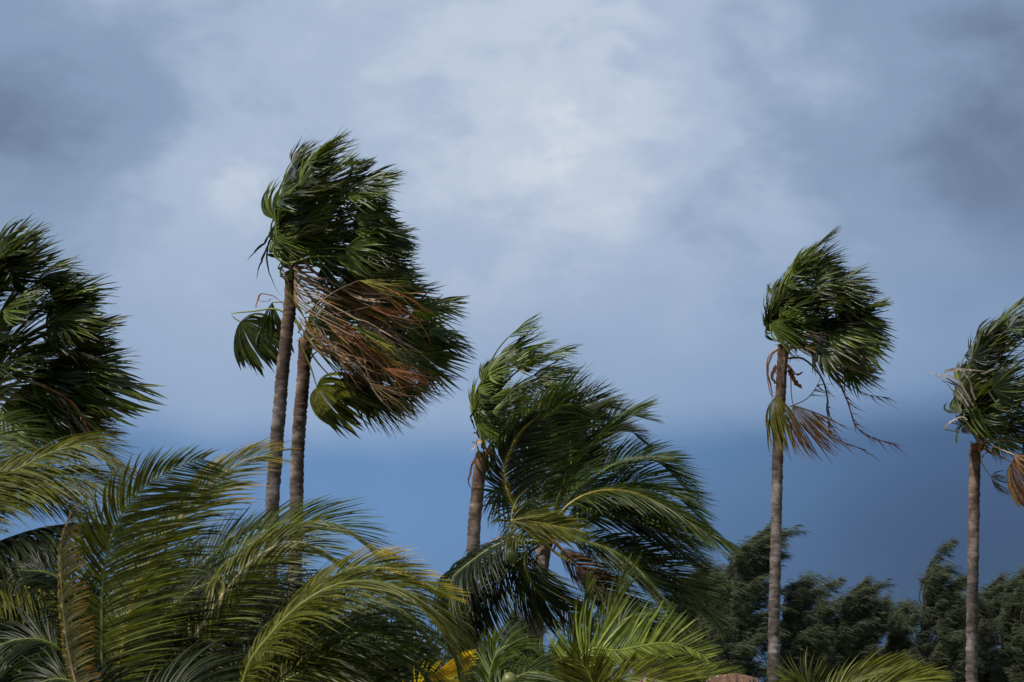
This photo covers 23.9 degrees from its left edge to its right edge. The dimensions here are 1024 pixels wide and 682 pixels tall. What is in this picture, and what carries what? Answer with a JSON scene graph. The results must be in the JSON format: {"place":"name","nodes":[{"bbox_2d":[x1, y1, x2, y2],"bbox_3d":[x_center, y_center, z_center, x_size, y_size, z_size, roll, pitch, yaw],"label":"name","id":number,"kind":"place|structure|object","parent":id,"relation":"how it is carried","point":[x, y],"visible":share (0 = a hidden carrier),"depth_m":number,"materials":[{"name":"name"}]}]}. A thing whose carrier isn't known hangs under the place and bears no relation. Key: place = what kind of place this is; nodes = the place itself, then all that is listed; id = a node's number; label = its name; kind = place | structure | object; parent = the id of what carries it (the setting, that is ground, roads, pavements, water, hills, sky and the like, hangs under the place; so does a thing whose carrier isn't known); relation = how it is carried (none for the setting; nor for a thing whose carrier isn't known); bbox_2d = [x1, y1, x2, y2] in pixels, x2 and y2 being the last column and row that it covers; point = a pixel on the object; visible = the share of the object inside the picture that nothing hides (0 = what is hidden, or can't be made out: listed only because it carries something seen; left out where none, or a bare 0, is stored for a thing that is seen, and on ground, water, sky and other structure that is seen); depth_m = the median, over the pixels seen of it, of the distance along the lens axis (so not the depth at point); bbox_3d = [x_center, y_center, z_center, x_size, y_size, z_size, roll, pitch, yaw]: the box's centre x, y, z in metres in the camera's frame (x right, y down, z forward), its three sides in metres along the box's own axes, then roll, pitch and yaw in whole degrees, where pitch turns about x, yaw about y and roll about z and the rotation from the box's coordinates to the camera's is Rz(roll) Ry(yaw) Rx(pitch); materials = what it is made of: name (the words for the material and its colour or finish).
{"place":"outdoors","nodes":[
{"label":"outdoors","id":0,"kind":"place"},
{"bbox_2d":[0,529,69,681],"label":"leafy shrub","id":1,"kind":"object","parent":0,"point":[12,677],"visible":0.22,"depth_m":32.18,"materials":[{"name":"green plant"}]},
{"bbox_2d":[67,532,224,680],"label":"leafy shrub","id":2,"kind":"object","parent":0,"point":[100,581],"depth_m":34.78,"materials":[{"name":"green plant"}]},
{"bbox_2d":[197,541,336,680],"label":"leafy shrub","id":3,"kind":"object","parent":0,"point":[303,582],"visible":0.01,"depth_m":35.52,"materials":[{"name":"green plant"}]},
{"bbox_2d":[328,585,458,681],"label":"leafy shrub","id":4,"kind":"object","parent":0,"point":[405,662],"visible":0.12,"depth_m":35.27,"materials":[{"name":"green plant"}]},
{"bbox_2d":[0,0,1023,681],"label":"sky","id":5,"kind":"structure","parent":0,"point":[635,177],"materials":[{"name":"blue"}]},
{"bbox_2d":[500,606,561,680],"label":"casuarina tree","id":6,"kind":"object","parent":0,"point":[521,622],"visible":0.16,"depth_m":96.28,"materials":[{"name":"green plant"}]},
{"bbox_2d":[628,621,669,680],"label":"casuarina tree","id":7,"kind":"object","parent":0,"point":[651,649],"visible":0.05,"depth_m":95.11,"materials":[{"name":"green plant"}]},
{"label":"ground","id":8,"kind":"structure","parent":0,"visible":0},
{"bbox_2d":[0,408,145,674],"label":"coconut palm","id":9,"kind":"object","parent":8,"relation":"on","point":[24,476],"visible":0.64,"depth_m":28.29,"materials":[{"name":"green plant"}]},
{"bbox_2d":[0,213,167,482],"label":"fan palm","id":10,"kind":"object","parent":8,"relation":"on","point":[67,390],"visible":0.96,"depth_m":46.90,"materials":[{"name":"green plant"}]},
{"bbox_2d":[0,434,301,681],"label":"coconut palm","id":11,"kind":"object","parent":8,"relation":"on","point":[137,632],"visible":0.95,"depth_m":26.16,"materials":[{"name":"green plant"}]},
{"bbox_2d":[139,494,412,681],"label":"coconut palm","id":12,"kind":"object","parent":8,"relation":"on","point":[272,556],"visible":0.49,"depth_m":27.41,"materials":[{"name":"green plant"}]},
{"bbox_2d":[247,126,437,576],"bbox_3d":[-3.633,3.506,52.276,3.814,16.465,3.909,6,-12,-27],"label":"fan palm","id":13,"kind":"object","parent":8,"relation":"on","point":[301,210],"visible":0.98,"depth_m":52.57,"materials":[{"name":"green plant"}]},
{"bbox_2d":[213,539,479,681],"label":"coconut palm","id":14,"kind":"object","parent":8,"relation":"on","point":[294,653],"visible":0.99,"depth_m":25.93,"materials":[{"name":"green plant"}]},
{"bbox_2d":[231,261,478,598],"bbox_3d":[-2.886,4.811,53.121,5.316,14.218,5.822,-7,-13,33],"label":"fan palm","id":15,"kind":"object","parent":8,"relation":"on","point":[368,403],"visible":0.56,"depth_m":53.94,"materials":[{"name":"green plant"}]},
{"bbox_2d":[402,618,572,681],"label":"coconut palm","id":16,"kind":"object","parent":8,"relation":"on","point":[490,670],"visible":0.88,"depth_m":29.17,"materials":[{"name":"green plant"}]},
{"bbox_2d":[465,313,583,681],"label":"fan palm","id":17,"kind":"object","parent":8,"relation":"on","point":[489,397],"visible":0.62,"depth_m":48.14,"materials":[{"name":"green plant"}]},
{"bbox_2d":[429,361,744,680],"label":"coconut palm","id":18,"kind":"object","parent":8,"relation":"on","point":[561,444],"visible":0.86,"depth_m":39.65,"materials":[{"name":"green plant"}]},
{"bbox_2d":[509,551,758,681],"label":"coconut palm","id":19,"kind":"object","parent":8,"relation":"on","point":[597,661],"visible":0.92,"depth_m":29.17,"materials":[{"name":"green plant"}]},
{"bbox_2d":[637,566,715,681],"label":"casuarina tree","id":20,"kind":"object","parent":8,"relation":"on","point":[675,638],"visible":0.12,"depth_m":94.00,"materials":[{"name":"green plant"}]},
{"bbox_2d":[682,555,764,671],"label":"casuarina tree","id":21,"kind":"object","parent":8,"relation":"on","point":[720,568],"visible":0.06,"depth_m":93.42,"materials":[{"name":"green plant"}]},
{"bbox_2d":[683,563,768,679],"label":"casuarina tree","id":22,"kind":"object","parent":8,"relation":"on","point":[701,622],"visible":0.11,"depth_m":89.28,"materials":[{"name":"green plant"}]},
{"bbox_2d":[698,520,813,681],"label":"casuarina tree","id":23,"kind":"object","parent":8,"relation":"on","point":[752,570],"visible":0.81,"depth_m":87.43,"materials":[{"name":"green plant"}]},
{"bbox_2d":[757,569,840,681],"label":"casuarina tree","id":24,"kind":"object","parent":8,"relation":"on","point":[800,640],"visible":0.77,"depth_m":88.16,"materials":[{"name":"green plant"}]},
{"bbox_2d":[761,224,907,681],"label":"fan palm","id":25,"kind":"object","parent":8,"relation":"on","point":[850,337],"visible":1,"depth_m":52.18,"materials":[{"name":"green plant"}]},
{"bbox_2d":[808,576,863,680],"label":"casuarina tree","id":26,"kind":"object","parent":8,"relation":"on","point":[827,607],"visible":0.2,"depth_m":91.38,"materials":[{"name":"green plant"}]},
{"bbox_2d":[819,574,898,681],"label":"casuarina tree","id":27,"kind":"object","parent":8,"relation":"on","point":[853,618],"visible":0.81,"depth_m":89.41,"materials":[{"name":"green plant"}]},
{"bbox_2d":[767,645,955,681],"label":"coconut palm","id":28,"kind":"object","parent":8,"relation":"on","point":[890,671],"visible":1,"depth_m":32.29,"materials":[{"name":"green plant"}]},
{"bbox_2d":[853,588,913,675],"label":"casuarina tree","id":29,"kind":"object","parent":8,"relation":"on","point":[881,620],"visible":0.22,"depth_m":92.30,"materials":[{"name":"green plant"}]},
{"bbox_2d":[871,597,923,681],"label":"casuarina tree","id":30,"kind":"object","parent":8,"relation":"on","point":[896,640],"visible":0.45,"depth_m":90.20,"materials":[{"name":"green plant"}]},
{"bbox_2d":[895,537,983,681],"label":"casuarina tree","id":31,"kind":"object","parent":8,"relation":"on","point":[942,598],"visible":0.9,"depth_m":86.42,"materials":[{"name":"green plant"}]},
{"bbox_2d":[929,585,1003,681],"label":"casuarina tree","id":32,"kind":"object","parent":8,"relation":"on","point":[984,611],"visible":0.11,"depth_m":89.34,"materials":[{"name":"green plant"}]},
{"bbox_2d":[929,297,1023,681],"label":"fan palm","id":33,"kind":"object","parent":8,"relation":"on","point":[984,387],"visible":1,"depth_m":50.99,"materials":[{"name":"green plant"}]},
{"bbox_2d":[964,570,1012,680],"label":"casuarina tree","id":34,"kind":"object","parent":8,"relation":"on","point":[994,588],"visible":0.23,"depth_m":91.48,"materials":[{"name":"green plant"}]},
{"bbox_2d":[977,563,1023,681],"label":"casuarina tree","id":35,"kind":"object","parent":8,"relation":"on","point":[1009,615],"visible":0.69,"depth_m":88.26,"materials":[{"name":"green plant"}]},
{"bbox_2d":[998,596,1023,681],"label":"casuarina tree","id":36,"kind":"object","parent":8,"relation":"on","point":[1017,676],"visible":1,"depth_m":85.30,"materials":[{"name":"green plant"}]}
]}

